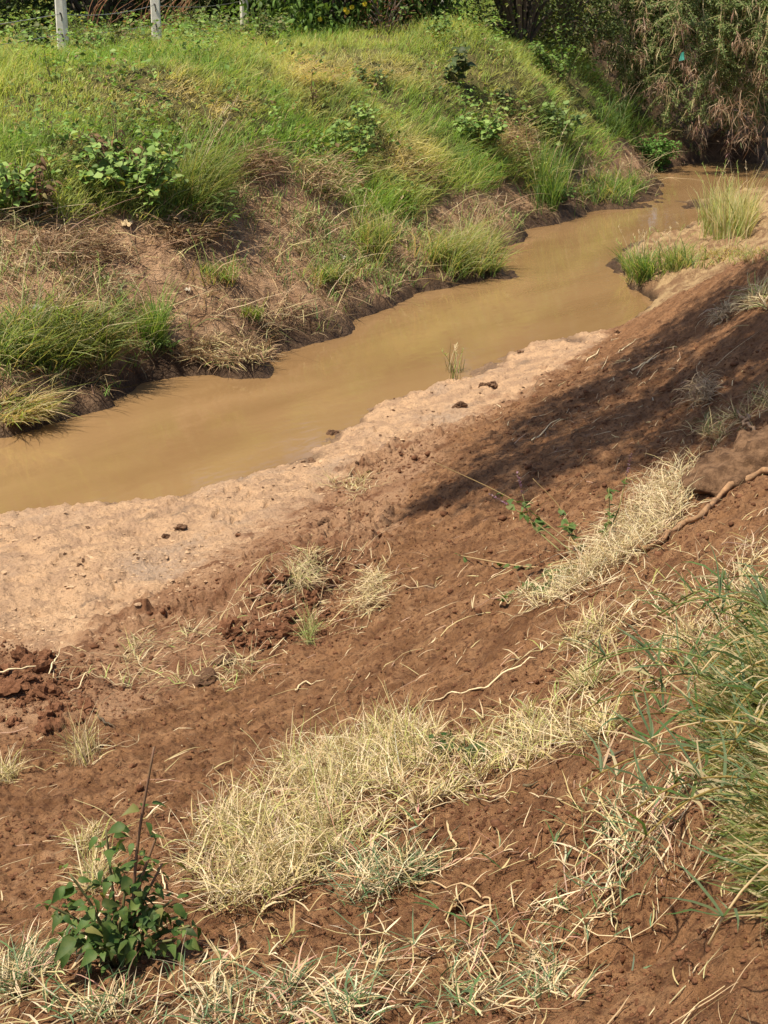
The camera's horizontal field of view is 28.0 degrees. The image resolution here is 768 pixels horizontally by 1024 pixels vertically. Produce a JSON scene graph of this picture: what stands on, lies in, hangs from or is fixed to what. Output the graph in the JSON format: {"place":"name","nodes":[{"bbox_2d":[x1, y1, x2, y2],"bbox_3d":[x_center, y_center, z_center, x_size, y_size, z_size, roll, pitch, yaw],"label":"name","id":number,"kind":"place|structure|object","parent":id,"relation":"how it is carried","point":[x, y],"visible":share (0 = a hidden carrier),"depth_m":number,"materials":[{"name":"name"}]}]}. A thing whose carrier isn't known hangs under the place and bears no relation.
{"place":"outdoors","nodes":[
{"label":"outdoors","id":0,"kind":"place"},
{"bbox_2d":[0,0,767,1023],"bbox_3d":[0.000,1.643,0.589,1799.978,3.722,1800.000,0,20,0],"label":"ground","id":1,"kind":"structure","parent":0,"point":[682,300],"depth_m":6.52,"materials":[{"name":"soil"}]},
{"bbox_2d":[0,677,31,696],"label":"soil clod","id":2,"kind":"object","parent":1,"relation":"on","point":[10,686],"visible":1,"depth_m":5.87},
{"bbox_2d":[10,646,35,662],"bbox_3d":[-1.436,0.585,6.155,0.134,0.078,0.094,40,33,12],"label":"soil clod","id":3,"kind":"object","parent":1,"relation":"on","point":[18,653],"visible":0.7,"depth_m":6.14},
{"bbox_2d":[0,159,49,219],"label":"leafy plant","id":4,"kind":"object","parent":1,"relation":"on","point":[20,189],"visible":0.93,"depth_m":11.95,"materials":[{"name":"green plant"}]},
{"bbox_2d":[0,152,63,222],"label":"dead weed","id":5,"kind":"object","parent":1,"relation":"on","point":[45,194],"visible":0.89,"depth_m":11.98,"materials":[{"name":"plant"}]},
{"bbox_2d":[0,739,64,786],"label":"grass patch","id":6,"kind":"object","parent":1,"relation":"on","point":[8,771],"visible":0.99,"depth_m":4.94,"materials":[{"name":"plant"}]},
{"bbox_2d":[20,21,55,48],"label":"leafy plant","id":7,"kind":"object","parent":1,"relation":"on","point":[36,25],"visible":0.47,"depth_m":18.41,"materials":[{"name":"green plant"}]},
{"bbox_2d":[28,659,53,673],"bbox_3d":[-1.359,0.631,6.084,0.100,0.110,0.103,15,25,36],"label":"soil clod","id":8,"kind":"object","parent":1,"relation":"on","point":[42,666],"visible":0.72,"depth_m":6.05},
{"bbox_2d":[33,719,52,735],"bbox_3d":[-1.207,0.776,5.458,0.080,0.049,0.100,7,36,-31],"label":"soil clod","id":9,"kind":"object","parent":1,"relation":"on","point":[45,727],"visible":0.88,"depth_m":5.45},
{"bbox_2d":[0,0,86,35],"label":"thicket bush","id":10,"kind":"object","parent":1,"relation":"on","point":[31,12],"visible":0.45,"depth_m":21.75,"materials":[{"name":"green plant"}]},
{"bbox_2d":[0,370,91,428],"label":"grass clump","id":11,"kind":"object","parent":1,"relation":"on","point":[34,410],"visible":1,"depth_m":10.43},
{"bbox_2d":[32,682,63,699],"bbox_3d":[-1.289,0.684,5.866,0.133,0.070,0.105,27,16,9],"label":"soil clod","id":12,"kind":"object","parent":1,"relation":"on","point":[43,690],"visible":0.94,"depth_m":5.85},
{"bbox_2d":[54,0,68,48],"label":"fence post","id":13,"kind":"object","parent":1,"relation":"on","point":[61,19],"visible":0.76,"depth_m":17.58,"materials":[{"name":"paint"}]},
{"bbox_2d":[9,222,141,278],"bbox_3d":[-2.376,-2.011,11.801,0.794,0.437,1.218,16,25,38],"label":"brush heap","id":14,"kind":"object","parent":1,"relation":"on","point":[78,245],"visible":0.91,"depth_m":11.78,"materials":[{"name":"plant"}]},
{"bbox_2d":[29,700,138,767],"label":"grass patch","id":15,"kind":"object","parent":1,"relation":"on","point":[82,749],"visible":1,"depth_m":5.02,"materials":[{"name":"plant"}]},
{"bbox_2d":[0,907,168,1021],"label":"grass patch","id":16,"kind":"object","parent":1,"relation":"on","point":[22,974],"visible":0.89,"depth_m":2.97,"materials":[{"name":"plant"}]},
{"bbox_2d":[52,822,127,895],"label":"grass patch","id":17,"kind":"object","parent":1,"relation":"on","point":[90,868],"visible":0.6,"depth_m":3.64,"materials":[{"name":"plant"}]},
{"bbox_2d":[0,0,213,32],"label":"thicket bush","id":18,"kind":"object","parent":1,"relation":"on","point":[109,6],"visible":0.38,"depth_m":22.35,"materials":[{"name":"green plant"}]},
{"bbox_2d":[53,801,166,873],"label":"grass patch","id":19,"kind":"object","parent":1,"relation":"on","point":[89,835],"visible":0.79,"depth_m":3.98,"materials":[{"name":"plant"}]},
{"bbox_2d":[69,19,152,49],"bbox_3d":[-3.173,-5.535,17.997,1.038,0.428,1.022,0,20,0],"label":"bramble tangle","id":20,"kind":"object","parent":1,"relation":"on","point":[117,34],"visible":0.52,"depth_m":17.89,"materials":[{"name":"green plant"}]},
{"bbox_2d":[0,225,225,388],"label":"grass clump","id":21,"kind":"object","parent":1,"relation":"on","point":[52,326],"visible":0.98,"depth_m":11.01,"materials":[{"name":"plant"}]},
{"bbox_2d":[77,110,148,176],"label":"dead weed","id":22,"kind":"object","parent":1,"relation":"on","point":[103,147],"visible":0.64,"depth_m":12.72,"materials":[{"name":"plant"}]},
{"bbox_2d":[34,747,203,975],"bbox_3d":[-0.505,0.694,2.907,0.317,0.496,0.238,0,20,0],"label":"leafy weed","id":23,"kind":"object","parent":1,"relation":"on","point":[109,931],"visible":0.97,"depth_m":2.95,"materials":[{"name":"green plant"}]},
{"bbox_2d":[70,128,191,219],"bbox_3d":[-2.086,-2.766,12.620,0.973,0.737,0.737,-7,21,-18],"label":"mallow bush","id":24,"kind":"object","parent":1,"relation":"on","point":[157,183],"visible":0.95,"depth_m":12.52,"materials":[{"name":"green plant"}]},
{"bbox_2d":[87,0,198,32],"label":"dead stalks","id":25,"kind":"object","parent":1,"relation":"on","point":[182,1],"visible":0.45,"depth_m":21.15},
{"bbox_2d":[102,271,192,355],"bbox_3d":[-1.720,-1.522,11.813,0.599,0.640,0.818,14,24,33],"label":"grass clump","id":26,"kind":"object","parent":1,"relation":"on","point":[161,315],"visible":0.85,"depth_m":11.73,"materials":[{"name":"plant"}]},
{"bbox_2d":[150,0,161,40],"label":"fence post","id":27,"kind":"object","parent":1,"relation":"on","point":[155,12],"visible":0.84,"depth_m":18.80,"materials":[{"name":"paint"}]},
{"bbox_2d":[50,608,270,697],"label":"grass patch","id":28,"kind":"object","parent":1,"relation":"on","point":[133,639],"visible":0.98,"depth_m":6.14,"materials":[{"name":"plant"}]},
{"bbox_2d":[0,904,324,1023],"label":"grass patch","id":29,"kind":"object","parent":1,"relation":"on","point":[215,1001],"visible":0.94,"depth_m":2.75,"materials":[{"name":"plant"}]},
{"bbox_2d":[103,80,272,242],"bbox_3d":[-1.628,-2.995,13.203,1.428,1.236,2.005,0,20,0],"label":"grass clump","id":30,"kind":"object","parent":1,"relation":"on","point":[196,179],"visible":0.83,"depth_m":13.14,"materials":[{"name":"plant"}]},
{"bbox_2d":[143,192,242,257],"bbox_3d":[-1.607,-2.375,12.799,0.727,0.472,1.259,8,21,21],"label":"brush heap","id":31,"kind":"object","parent":1,"relation":"on","point":[180,228],"visible":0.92,"depth_m":12.68,"materials":[{"name":"plant"}]},
{"bbox_2d":[187,667,216,687],"bbox_3d":[-0.694,0.670,6.005,0.142,0.099,0.142,22,25,19],"label":"soil clod","id":32,"kind":"object","parent":1,"relation":"on","point":[194,680],"visible":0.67,"depth_m":6.00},
{"bbox_2d":[181,229,251,294],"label":"grass clump","id":33,"kind":"object","parent":1,"relation":"on","point":[224,277],"visible":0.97,"depth_m":12.51,"materials":[{"name":"plant"}]},
{"bbox_2d":[200,190,239,231],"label":"leafy plant","id":34,"kind":"object","parent":1,"relation":"on","point":[222,208],"visible":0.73,"depth_m":13.11,"materials":[{"name":"green plant"}]},
{"bbox_2d":[163,328,286,373],"bbox_3d":[-1.151,-1.259,11.944,1.155,0.376,0.798,-15,24,-35],"label":"brush heap","id":35,"kind":"object","parent":1,"relation":"on","point":[249,354],"visible":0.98,"depth_m":11.86,"materials":[{"name":"plant"}]},
{"bbox_2d":[216,617,246,633],"bbox_3d":[-0.636,0.481,6.445,0.134,0.101,0.100,-5,20,-14],"label":"soil clod","id":36,"kind":"object","parent":1,"relation":"on","point":[224,623],"visible":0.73,"depth_m":6.43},
{"bbox_2d":[163,0,318,24],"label":"thicket bush","id":37,"kind":"object","parent":1,"relation":"on","point":[226,2],"visible":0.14,"depth_m":22.82,"materials":[{"name":"green plant"}]},
{"bbox_2d":[198,4,287,41],"bbox_3d":[-1.746,-5.978,19.027,1.144,0.562,1.035,0,20,0],"label":"bramble tangle","id":38,"kind":"object","parent":1,"relation":"on","point":[270,23],"visible":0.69,"depth_m":18.94,"materials":[{"name":"green plant"}]},
{"bbox_2d":[235,298,266,321],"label":"grass clump","id":39,"kind":"object","parent":1,"relation":"on","point":[247,310],"visible":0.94,"depth_m":12.44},
{"bbox_2d":[220,131,293,183],"bbox_3d":[-1.196,-3.267,14.257,0.684,0.480,1.007,10,22,26],"label":"brush heap","id":40,"kind":"object","parent":1,"relation":"on","point":[267,160],"visible":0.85,"depth_m":14.23,"materials":[{"name":"plant"}]},
{"bbox_2d":[111,738,425,951],"bbox_3d":[-0.263,0.754,3.724,0.735,0.474,1.359,7,21,20],"label":"grass patch","id":41,"kind":"object","parent":1,"relation":"on","point":[294,860],"visible":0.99,"depth_m":3.54,"materials":[{"name":"plant"}]},
{"bbox_2d":[211,537,365,613],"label":"grass patch","id":42,"kind":"object","parent":1,"relation":"on","point":[305,577],"visible":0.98,"depth_m":6.68,"materials":[{"name":"plant"}]},
{"bbox_2d":[275,622,307,639],"bbox_3d":[-0.375,0.495,6.357,0.153,0.085,0.093,1,7,0],"label":"soil clod","id":43,"kind":"object","parent":1,"relation":"on","point":[282,632],"visible":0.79,"depth_m":6.33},
{"bbox_2d":[283,601,331,644],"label":"grass patch","id":44,"kind":"object","parent":1,"relation":"on","point":[309,628],"visible":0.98,"depth_m":6.29,"materials":[{"name":"plant"}]},
{"bbox_2d":[0,332,616,649],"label":"sand grit","id":45,"kind":"object","parent":1,"relation":"on","point":[66,585],"visible":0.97,"depth_m":7.64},
{"bbox_2d":[0,0,630,216],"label":"bank weeds","id":46,"kind":"object","parent":1,"relation":"on","point":[192,27],"visible":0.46,"depth_m":16.01,"materials":[{"name":"green plant"}]},
{"bbox_2d":[288,240,364,288],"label":"grass clump","id":47,"kind":"object","parent":1,"relation":"on","point":[319,276],"visible":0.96,"depth_m":13.65,"materials":[{"name":"plant"}]},
{"bbox_2d":[210,0,463,36],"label":"flowering bush","id":48,"kind":"object","parent":1,"relation":"on","point":[298,9],"visible":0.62,"depth_m":20.81,"materials":[{"name":"green plant"}]},
{"bbox_2d":[291,144,383,208],"bbox_3d":[-0.500,-3.354,15.303,0.824,0.653,2.131,4,20,11],"label":"brush heap","id":49,"kind":"object","parent":1,"relation":"on","point":[314,173],"visible":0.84,"depth_m":14.91,"materials":[{"name":"plant"}]},
{"bbox_2d":[0,0,675,229],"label":"bank grass","id":50,"kind":"structure","parent":1,"relation":"on","point":[237,53],"depth_m":16.37,"materials":[{"name":"plant"}]},
{"bbox_2d":[313,114,375,172],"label":"leafy plant","id":51,"kind":"object","parent":1,"relation":"on","point":[361,148],"visible":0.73,"depth_m":15.93,"materials":[{"name":"green plant"}]},
{"bbox_2d":[180,886,515,1023],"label":"grass patch","id":52,"kind":"object","parent":1,"relation":"on","point":[347,995],"visible":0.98,"depth_m":2.63,"materials":[{"name":"plant"}]},
{"bbox_2d":[308,468,397,506],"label":"grass patch","id":53,"kind":"object","parent":1,"relation":"on","point":[349,477],"visible":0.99,"depth_m":8.74,"materials":[{"name":"plant"}]},
{"bbox_2d":[350,102,380,152],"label":"leafy plant","id":54,"kind":"object","parent":1,"relation":"on","point":[364,109],"visible":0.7,"depth_m":16.31,"materials":[{"name":"green plant"}]},
{"bbox_2d":[350,64,393,88],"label":"leafy plant","id":55,"kind":"object","parent":1,"relation":"on","point":[375,72],"visible":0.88,"depth_m":18.10,"materials":[{"name":"green plant"}]},
{"bbox_2d":[334,183,412,275],"bbox_3d":[-0.147,-2.728,14.699,0.781,0.809,1.579,7,21,19],"label":"grass clump","id":56,"kind":"object","parent":1,"relation":"on","point":[365,231],"visible":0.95,"depth_m":14.73,"materials":[{"name":"plant"}]},
{"bbox_2d":[303,543,446,634],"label":"grass patch","id":57,"kind":"object","parent":1,"relation":"on","point":[372,579],"visible":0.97,"depth_m":6.57,"materials":[{"name":"plant"}]},
{"bbox_2d":[253,677,508,812],"bbox_3d":[-0.011,0.644,4.337,0.762,0.455,1.075,0,20,0],"label":"grass patch","id":58,"kind":"object","parent":1,"relation":"on","point":[345,750],"visible":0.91,"depth_m":4.26,"materials":[{"name":"plant"}]},
{"bbox_2d":[332,0,431,33],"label":"bush","id":59,"kind":"object","parent":1,"relation":"on","point":[373,21],"visible":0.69,"depth_m":20.53,"materials":[{"name":"green plant"}]},
{"bbox_2d":[0,113,767,433],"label":"dead growth","id":60,"kind":"object","parent":1,"relation":"on","point":[358,262],"visible":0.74,"depth_m":13.24,"materials":[{"name":"plant"}]},
{"bbox_2d":[0,339,767,1023],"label":"soil crumbs","id":61,"kind":"object","parent":1,"relation":"on","point":[496,825],"visible":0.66,"depth_m":3.65,"materials":[{"name":"soil"}]},
{"bbox_2d":[0,325,767,1023],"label":"straw litter","id":62,"kind":"object","parent":1,"relation":"on","point":[456,753],"visible":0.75,"depth_m":3.82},
{"bbox_2d":[269,62,504,92],"bbox_3d":[-0.244,-5.082,18.005,1.427,0.426,4.567,13,23,32],"label":"grass clump","id":63,"kind":"object","parent":1,"relation":"on","point":[341,74],"visible":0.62,"depth_m":18.03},
{"bbox_2d":[290,798,519,959],"bbox_3d":[0.035,0.783,3.314,0.519,0.174,0.648,-12,23,-30],"label":"grass patch","id":64,"kind":"object","parent":1,"relation":"on","point":[401,871],"visible":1,"depth_m":3.35,"materials":[{"name":"plant"}]},
{"bbox_2d":[257,735,580,903],"bbox_3d":[0.086,0.717,3.684,0.826,0.325,0.868,0,20,0],"label":"grass patch","id":65,"kind":"object","parent":1,"relation":"on","point":[455,790],"visible":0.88,"depth_m":3.77,"materials":[{"name":"plant"}]},
{"bbox_2d":[400,154,450,195],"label":"clump","id":66,"kind":"object","parent":1,"relation":"on","point":[427,178],"visible":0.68,"depth_m":16.69,"materials":[{"name":"plant"}]},
{"bbox_2d":[389,0,483,24],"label":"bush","id":67,"kind":"object","parent":1,"relation":"on","point":[432,7],"visible":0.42,"depth_m":21.23,"materials":[{"name":"green plant"}]},
{"bbox_2d":[424,9,452,37],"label":"leafy plant","id":68,"kind":"object","parent":1,"relation":"on","point":[446,20],"visible":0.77,"depth_m":20.08,"materials":[{"name":"green plant"}]},
{"bbox_2d":[404,879,492,945],"bbox_3d":[0.152,0.815,3.202,0.103,0.072,0.345,-7,21,-20],"label":"exposed root","id":69,"kind":"object","parent":1,"relation":"on","point":[462,883],"visible":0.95,"depth_m":3.21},
{"bbox_2d":[437,45,476,90],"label":"leafy plant","id":70,"kind":"object","parent":1,"relation":"on","point":[464,65],"visible":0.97,"depth_m":19.02,"materials":[{"name":"green plant"}]},
{"bbox_2d":[386,187,534,286],"bbox_3d":[0.935,-2.893,15.688,1.499,0.843,2.730,9,22,24],"label":"grass clump","id":71,"kind":"object","parent":1,"relation":"on","point":[462,249],"visible":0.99,"depth_m":15.34,"materials":[{"name":"plant"}]},
{"bbox_2d":[296,866,650,1022],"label":"grass patch","id":72,"kind":"object","parent":1,"relation":"on","point":[548,977],"visible":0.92,"depth_m":2.79,"materials":[{"name":"plant"}]},
{"bbox_2d":[458,732,488,764],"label":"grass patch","id":73,"kind":"object","parent":1,"relation":"on","point":[470,746],"visible":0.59,"depth_m":4.03,"materials":[{"name":"green plant"}]},
{"bbox_2d":[453,98,508,161],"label":"leafy plant","id":74,"kind":"object","parent":1,"relation":"on","point":[494,131],"visible":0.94,"depth_m":18.38,"materials":[{"name":"green plant"}]},
{"bbox_2d":[355,657,669,797],"bbox_3d":[0.352,0.546,3.990,0.662,0.532,0.972,-7,21,-19],"label":"grass patch","id":75,"kind":"object","parent":1,"relation":"on","point":[534,732],"visible":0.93,"depth_m":3.93,"materials":[{"name":"plant"}]},
{"bbox_2d":[486,115,547,177],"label":"shrub","id":76,"kind":"object","parent":1,"relation":"on","point":[522,135],"visible":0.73,"depth_m":18.98,"materials":[{"name":"plant"}]},
{"bbox_2d":[448,0,611,53],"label":"thicket bush","id":77,"kind":"object","parent":1,"relation":"on","point":[527,20],"visible":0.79,"depth_m":21.68,"materials":[{"name":"green plant"}]},
{"bbox_2d":[433,453,635,601],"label":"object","id":78,"kind":"object","parent":1,"relation":"on","point":[569,528],"visible":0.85,"depth_m":5.69,"materials":[{"name":"green plant"}]},
{"bbox_2d":[503,115,586,216],"bbox_3d":[2.141,-4.330,19.106,0.970,1.235,2.149,9,22,24],"label":"grass clump","id":79,"kind":"object","parent":1,"relation":"on","point":[553,186],"visible":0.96,"depth_m":18.80,"materials":[{"name":"plant"}]},
{"bbox_2d":[521,97,586,159],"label":"leafy plant","id":80,"kind":"object","parent":1,"relation":"on","point":[560,117],"visible":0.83,"depth_m":19.63,"materials":[{"name":"green plant"}]},
{"bbox_2d":[528,23,585,89],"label":"leafy plant","id":81,"kind":"object","parent":1,"relation":"on","point":[543,57],"visible":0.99,"depth_m":21.00,"materials":[{"name":"green plant"}]},
{"bbox_2d":[486,0,630,68],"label":"thicket bush","id":82,"kind":"object","parent":1,"relation":"on","point":[585,20],"visible":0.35,"depth_m":23.00,"materials":[{"name":"green plant"}]},
{"bbox_2d":[471,549,653,611],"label":"grass patch","id":83,"kind":"object","parent":1,"relation":"on","point":[562,583],"visible":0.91,"depth_m":5.29,"materials":[{"name":"plant"}]},
{"bbox_2d":[492,642,645,725],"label":"grass patch","id":84,"kind":"object","parent":1,"relation":"on","point":[586,677],"visible":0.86,"depth_m":4.24,"materials":[{"name":"plant"}]},
{"bbox_2d":[412,744,733,993],"bbox_3d":[0.415,0.587,3.019,0.757,0.520,0.611,-5,20,-13],"label":"grass patch","id":85,"kind":"object","parent":1,"relation":"on","point":[606,888],"visible":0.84,"depth_m":3.00,"materials":[{"name":"plant"}]},
{"bbox_2d":[505,576,661,705],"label":"grass patch","id":86,"kind":"object","parent":1,"relation":"on","point":[585,632],"visible":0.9,"depth_m":4.69,"materials":[{"name":"plant"}]},
{"bbox_2d":[476,729,705,940],"bbox_3d":[0.493,0.543,3.124,0.629,0.538,0.516,4,20,10],"label":"grass patch","id":87,"kind":"object","parent":1,"relation":"on","point":[612,825],"visible":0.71,"depth_m":3.16,"materials":[{"name":"plant"}]},
{"bbox_2d":[497,440,721,620],"bbox_3d":[1.015,-0.054,5.937,0.698,0.438,2.056,9,22,24],"label":"grass patch","id":88,"kind":"object","parent":1,"relation":"on","point":[655,505],"visible":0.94,"depth_m":5.58,"materials":[{"name":"plant"}]},
{"bbox_2d":[565,143,659,207],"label":"grass clump","id":89,"kind":"object","parent":1,"relation":"on","point":[616,183],"visible":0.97,"depth_m":19.96,"materials":[{"name":"plant"}]},
{"bbox_2d":[584,78,654,142],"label":"grass clump","id":90,"kind":"object","parent":1,"relation":"on","point":[626,114],"visible":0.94,"depth_m":21.96,"materials":[{"name":"plant"}]},
{"bbox_2d":[597,226,678,285],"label":"grass clump","id":91,"kind":"object","parent":1,"relation":"on","point":[640,268],"visible":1,"depth_m":14.79,"materials":[{"name":"plant"}]},
{"bbox_2d":[536,0,767,164],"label":"acacia tree","id":92,"kind":"object","parent":1,"relation":"on","point":[730,20],"visible":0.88,"depth_m":23.36,"materials":[{"name":"green plant"}]},
{"bbox_2d":[709,90,764,144],"bbox_3d":[5.139,-5.700,22.366,0.925,0.852,0.839,0,20,0],"label":"flood debris","id":93,"kind":"object","parent":92,"relation":"hanging from","point":[739,112],"visible":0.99,"depth_m":22.34,"materials":[{"name":"plant"}]},
{"bbox_2d":[629,133,681,171],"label":"waterside bush","id":94,"kind":"object","parent":1,"relation":"on","point":[650,148],"visible":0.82,"depth_m":23.09,"materials":[{"name":"green plant"}]},
{"bbox_2d":[546,540,767,723],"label":"grass patch","id":95,"kind":"object","parent":1,"relation":"on","point":[685,632],"visible":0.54,"depth_m":3.96,"materials":[{"name":"plant"}]},
{"bbox_2d":[553,543,767,949],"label":"overhanging grass","id":96,"kind":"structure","parent":1,"relation":"on","point":[731,715],"depth_m":2.67,"materials":[{"name":"plant"}]},
{"bbox_2d":[554,519,767,673],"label":"grass patch","id":97,"kind":"object","parent":1,"relation":"on","point":[632,614],"visible":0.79,"depth_m":4.55,"materials":[{"name":"plant"}]},
{"bbox_2d":[588,467,767,552],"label":"exposed root","id":98,"kind":"object","parent":1,"relation":"on","point":[726,488],"visible":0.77,"depth_m":5.40,"materials":[{"name":"brown plant"}]},
{"bbox_2d":[650,222,714,271],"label":"grass clump","id":99,"kind":"object","parent":1,"relation":"on","point":[678,260],"visible":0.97,"depth_m":14.51,"materials":[{"name":"plant"}]},
{"bbox_2d":[672,364,725,410],"bbox_3d":[1.637,-0.625,7.972,0.330,0.259,0.622,5,20,13],"label":"root tangle","id":100,"kind":"object","parent":1,"relation":"on","point":[706,385],"visible":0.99,"depth_m":7.90,"materials":[{"name":"plant"}]},
{"bbox_2d":[695,288,746,332],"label":"clump","id":101,"kind":"object","parent":1,"relation":"on","point":[717,315],"visible":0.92,"depth_m":10.19,"materials":[{"name":"plant"}]},
{"bbox_2d":[678,378,767,449],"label":"grass patch","id":102,"kind":"object","parent":1,"relation":"on","point":[705,429],"visible":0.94,"depth_m":7.17,"materials":[{"name":"plant"}]},
{"bbox_2d":[680,425,767,496],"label":"dirt mound","id":103,"kind":"object","parent":1,"relation":"on","point":[719,468],"visible":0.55,"depth_m":5.83,"materials":[{"name":"soil"}]},
{"bbox_2d":[687,158,767,248],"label":"grass clump","id":104,"kind":"object","parent":1,"relation":"on","point":[723,217],"visible":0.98,"depth_m":15.19,"materials":[{"name":"plant"}]},
{"bbox_2d":[694,240,767,264],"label":"grass clump","id":105,"kind":"object","parent":1,"relation":"on","point":[742,253],"visible":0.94,"depth_m":13.96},
{"bbox_2d":[725,268,767,316],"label":"grass patch","id":106,"kind":"object","parent":1,"relation":"on","point":[757,299],"visible":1,"depth_m":9.93,"materials":[{"name":"plant"}]},
{"bbox_2d":[0,148,767,513],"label":"water","id":107,"kind":"structure","parent":0,"point":[174,436],"depth_m":11.70,"materials":[{"name":"liquid"}]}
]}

